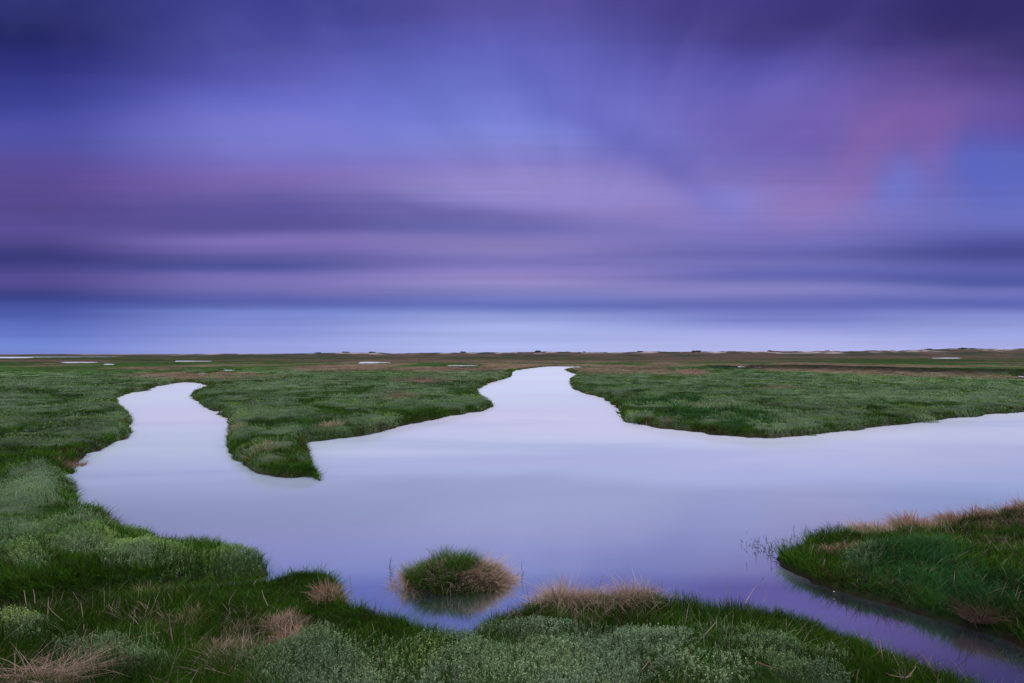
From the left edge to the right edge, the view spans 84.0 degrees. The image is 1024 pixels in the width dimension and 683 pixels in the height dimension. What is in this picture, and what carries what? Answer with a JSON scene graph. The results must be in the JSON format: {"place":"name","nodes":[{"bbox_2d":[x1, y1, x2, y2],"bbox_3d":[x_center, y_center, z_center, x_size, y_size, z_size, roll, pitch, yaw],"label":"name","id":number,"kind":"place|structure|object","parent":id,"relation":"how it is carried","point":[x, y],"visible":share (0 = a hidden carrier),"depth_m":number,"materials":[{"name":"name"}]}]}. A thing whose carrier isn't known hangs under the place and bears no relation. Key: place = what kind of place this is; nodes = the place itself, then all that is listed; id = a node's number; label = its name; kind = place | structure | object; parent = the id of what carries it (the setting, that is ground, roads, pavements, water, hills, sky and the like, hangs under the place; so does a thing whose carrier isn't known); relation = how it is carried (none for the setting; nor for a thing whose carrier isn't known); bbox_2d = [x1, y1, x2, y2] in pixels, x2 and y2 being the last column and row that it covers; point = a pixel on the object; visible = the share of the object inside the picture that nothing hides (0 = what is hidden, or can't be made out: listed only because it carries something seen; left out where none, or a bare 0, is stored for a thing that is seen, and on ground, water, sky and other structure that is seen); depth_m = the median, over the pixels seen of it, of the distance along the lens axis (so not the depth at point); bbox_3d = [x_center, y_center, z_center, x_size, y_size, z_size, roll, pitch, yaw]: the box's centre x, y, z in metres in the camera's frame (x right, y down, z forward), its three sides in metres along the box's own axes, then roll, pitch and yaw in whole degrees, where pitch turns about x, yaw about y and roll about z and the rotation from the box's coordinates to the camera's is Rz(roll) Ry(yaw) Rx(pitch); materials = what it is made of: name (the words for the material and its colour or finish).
{"place":"outdoors","nodes":[
{"label":"outdoors","id":0,"kind":"place"},
{"bbox_2d":[0,357,1023,682],"bbox_3d":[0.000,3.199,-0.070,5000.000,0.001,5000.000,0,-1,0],"label":"water","id":1,"kind":"structure","parent":0,"point":[542,473],"depth_m":12.78,"materials":[{"name":"liquid"}]},
{"bbox_2d":[380,540,527,597],"bbox_3d":[-0.778,3.210,7.957,2.238,0.832,1.420,0,-1,0],"label":"grass islet","id":2,"kind":"object","parent":1,"relation":"in","point":[460,573],"depth_m":7.76,"materials":[{"name":"plant"}]},
{"bbox_2d":[0,357,1023,682],"bbox_3d":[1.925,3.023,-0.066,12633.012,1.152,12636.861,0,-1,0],"label":"marsh ground","id":3,"kind":"structure","parent":0,"point":[1006,365],"depth_m":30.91,"materials":[{"name":"green plant"}]},
{"bbox_2d":[0,638,137,682],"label":"dead stalk heap","id":4,"kind":"object","parent":3,"relation":"on","point":[34,672],"visible":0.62,"depth_m":5.01,"materials":[{"name":"plant"}]},
{"bbox_2d":[57,455,90,467],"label":"dead grass tuft","id":5,"kind":"object","parent":3,"relation":"on","point":[76,464],"visible":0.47,"depth_m":16.25,"materials":[{"name":"plant"}]},
{"bbox_2d":[4,632,162,682],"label":"dead stalk heap","id":6,"kind":"object","parent":3,"relation":"on","point":[79,664],"visible":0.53,"depth_m":5.11,"materials":[{"name":"plant"}]},
{"bbox_2d":[0,374,278,608],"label":"grass","id":7,"kind":"structure","parent":3,"relation":"on","point":[200,545],"depth_m":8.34,"materials":[{"name":"green plant"}]},
{"bbox_2d":[127,580,178,601],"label":"dead grass tuft","id":8,"kind":"object","parent":3,"relation":"on","point":[149,589],"visible":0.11,"depth_m":6.97,"materials":[{"name":"plant"}]},
{"bbox_2d":[161,602,212,630],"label":"dead grass tuft","id":9,"kind":"object","parent":3,"relation":"on","point":[187,616],"visible":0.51,"depth_m":6.38,"materials":[{"name":"plant"}]},
{"bbox_2d":[184,633,254,665],"bbox_3d":[-2.933,3.043,5.680,0.912,0.289,0.789,0,-1,0],"label":"dead grass tuft","id":10,"kind":"object","parent":3,"relation":"on","point":[222,644],"visible":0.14,"depth_m":5.77,"materials":[{"name":"plant"}]},
{"bbox_2d":[225,423,243,433],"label":"dead grass tuft","id":11,"kind":"object","parent":3,"relation":"on","point":[235,427],"visible":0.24,"depth_m":22.30,"materials":[{"name":"plant"}]},
{"bbox_2d":[243,437,277,465],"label":"dead grass tuft","id":12,"kind":"object","parent":3,"relation":"on","point":[262,447],"visible":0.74,"depth_m":16.97,"materials":[{"name":"plant"}]},
{"bbox_2d":[256,606,308,634],"bbox_3d":[-2.538,3.071,6.208,0.634,0.179,0.714,-1,-2,41],"label":"dead grass tuft","id":13,"kind":"object","parent":3,"relation":"on","point":[279,623],"visible":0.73,"depth_m":6.28,"materials":[{"name":"plant"}]},
{"bbox_2d":[256,618,315,644],"bbox_3d":[-2.284,3.010,5.863,0.666,0.268,0.792,1,-1,-29],"label":"dead grass tuft","id":14,"kind":"object","parent":3,"relation":"on","point":[285,633],"visible":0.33,"depth_m":5.90,"materials":[{"name":"plant"}]},
{"bbox_2d":[305,578,355,607],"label":"dead grass tuft","id":15,"kind":"object","parent":3,"relation":"on","point":[326,595],"visible":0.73,"depth_m":6.95,"materials":[{"name":"plant"}]},
{"bbox_2d":[319,417,347,428],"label":"dead grass tuft","id":16,"kind":"object","parent":3,"relation":"on","point":[333,423],"visible":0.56,"depth_m":22.96,"materials":[{"name":"plant"}]},
{"bbox_2d":[188,372,512,586],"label":"grass","id":17,"kind":"structure","parent":3,"relation":"on","point":[304,448],"depth_m":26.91,"materials":[{"name":"green plant"}]},
{"bbox_2d":[0,604,854,682],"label":"ground cover","id":18,"kind":"object","parent":3,"relation":"on","point":[633,634],"visible":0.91,"depth_m":5.37,"materials":[{"name":"green plant"}]},
{"bbox_2d":[756,662,790,671],"bbox_3d":[2.336,2.912,5.087,0.294,0.027,0.018,-1,-2,37],"label":"stick","id":19,"kind":"object","parent":18,"relation":"on","point":[769,666],"visible":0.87,"depth_m":5.11,"materials":[{"name":"wood"}]},
{"bbox_2d":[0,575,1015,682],"bbox_3d":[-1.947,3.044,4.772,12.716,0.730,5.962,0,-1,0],"label":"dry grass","id":20,"kind":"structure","parent":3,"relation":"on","point":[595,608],"depth_m":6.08,"materials":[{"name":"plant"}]},
{"bbox_2d":[0,357,1023,378],"bbox_3d":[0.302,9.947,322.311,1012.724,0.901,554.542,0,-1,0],"label":"grass","id":21,"kind":"structure","parent":3,"relation":"on","point":[394,369],"depth_m":113.91,"materials":[{"name":"green plant"}]},
{"bbox_2d":[494,567,611,612],"bbox_3d":[0.636,3.055,6.883,1.729,0.733,1.644,0,-1,12],"label":"dead grass tuft","id":22,"kind":"object","parent":3,"relation":"on","point":[561,591],"visible":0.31,"depth_m":6.74,"materials":[{"name":"plant"}]},
{"bbox_2d":[574,570,681,611],"bbox_3d":[1.347,3.084,6.868,1.641,0.674,1.305,0,-1,0],"label":"dead grass tuft","id":23,"kind":"object","parent":3,"relation":"on","point":[621,593],"visible":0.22,"depth_m":6.77,"materials":[{"name":"plant"}]},
{"bbox_2d":[634,417,644,423],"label":"leafy bush","id":24,"kind":"object","parent":3,"relation":"on","point":[638,422],"visible":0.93,"depth_m":25.89,"materials":[{"name":"green plant"}]},
{"bbox_2d":[569,372,1023,437],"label":"grass","id":25,"kind":"structure","parent":3,"relation":"on","point":[740,412],"depth_m":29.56,"materials":[{"name":"green plant"}]},
{"bbox_2d":[819,540,862,552],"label":"dead grass tuft","id":26,"kind":"object","parent":3,"relation":"on","point":[839,546],"visible":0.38,"depth_m":8.77,"materials":[{"name":"plant"}]},
{"bbox_2d":[842,540,885,568],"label":"ground cover","id":27,"kind":"object","parent":3,"relation":"on","point":[859,549],"visible":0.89,"depth_m":8.12,"materials":[{"name":"green plant"}]},
{"bbox_2d":[833,516,900,534],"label":"dead grass tuft","id":28,"kind":"object","parent":3,"relation":"on","point":[873,526],"visible":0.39,"depth_m":10.17,"materials":[{"name":"plant"}]},
{"bbox_2d":[766,498,1023,642],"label":"grass","id":29,"kind":"structure","parent":3,"relation":"on","point":[950,548],"depth_m":7.84,"materials":[{"name":"green plant"}]},
{"bbox_2d":[887,661,915,678],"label":"twig","id":30,"kind":"object","parent":3,"relation":"on","point":[905,677],"visible":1,"depth_m":4.94,"materials":[{"name":"wood"}]},
{"bbox_2d":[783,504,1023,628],"bbox_3d":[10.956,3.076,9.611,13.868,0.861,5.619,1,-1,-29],"label":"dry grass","id":31,"kind":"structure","parent":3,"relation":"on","point":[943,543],"depth_m":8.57,"materials":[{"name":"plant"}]},
{"bbox_2d":[872,506,952,530],"bbox_3d":[7.410,3.262,10.505,1.506,0.480,1.531,-1,-1,31],"label":"dead grass tuft","id":32,"kind":"object","parent":3,"relation":"on","point":[911,518],"visible":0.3,"depth_m":10.47,"materials":[{"name":"plant"}]},
{"bbox_2d":[917,414,939,422],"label":"leafy bush","id":33,"kind":"object","parent":3,"relation":"on","point":[930,417],"visible":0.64,"depth_m":26.52,"materials":[{"name":"green plant"}]},
{"bbox_2d":[922,502,1005,523],"bbox_3d":[8.392,3.196,10.619,1.504,0.617,1.581,0,-1,0],"label":"dead grass tuft","id":34,"kind":"object","parent":3,"relation":"on","point":[949,515],"visible":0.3,"depth_m":10.66,"materials":[{"name":"plant"}]},
{"bbox_2d":[942,590,1021,630],"bbox_3d":[5.509,3.125,6.586,1.095,0.415,1.118,0,-1,0],"label":"dead grass tuft","id":35,"kind":"object","parent":3,"relation":"on","point":[971,617],"visible":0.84,"depth_m":6.58,"materials":[{"name":"plant"}]},
{"bbox_2d":[954,490,1023,515],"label":"dead grass tuft","id":36,"kind":"object","parent":3,"relation":"on","point":[1016,506],"visible":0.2,"depth_m":10.67,"materials":[{"name":"plant"}]},
{"bbox_2d":[0,348,1023,356],"bbox_3d":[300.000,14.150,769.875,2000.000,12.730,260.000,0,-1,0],"label":"dunes","id":37,"kind":"structure","parent":0,"point":[968,352],"depth_m":679.08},
{"bbox_2d":[0,0,1023,353],"label":"sky","id":38,"kind":"structure","parent":0,"point":[177,176],"materials":[{"name":"purple"}]}
]}

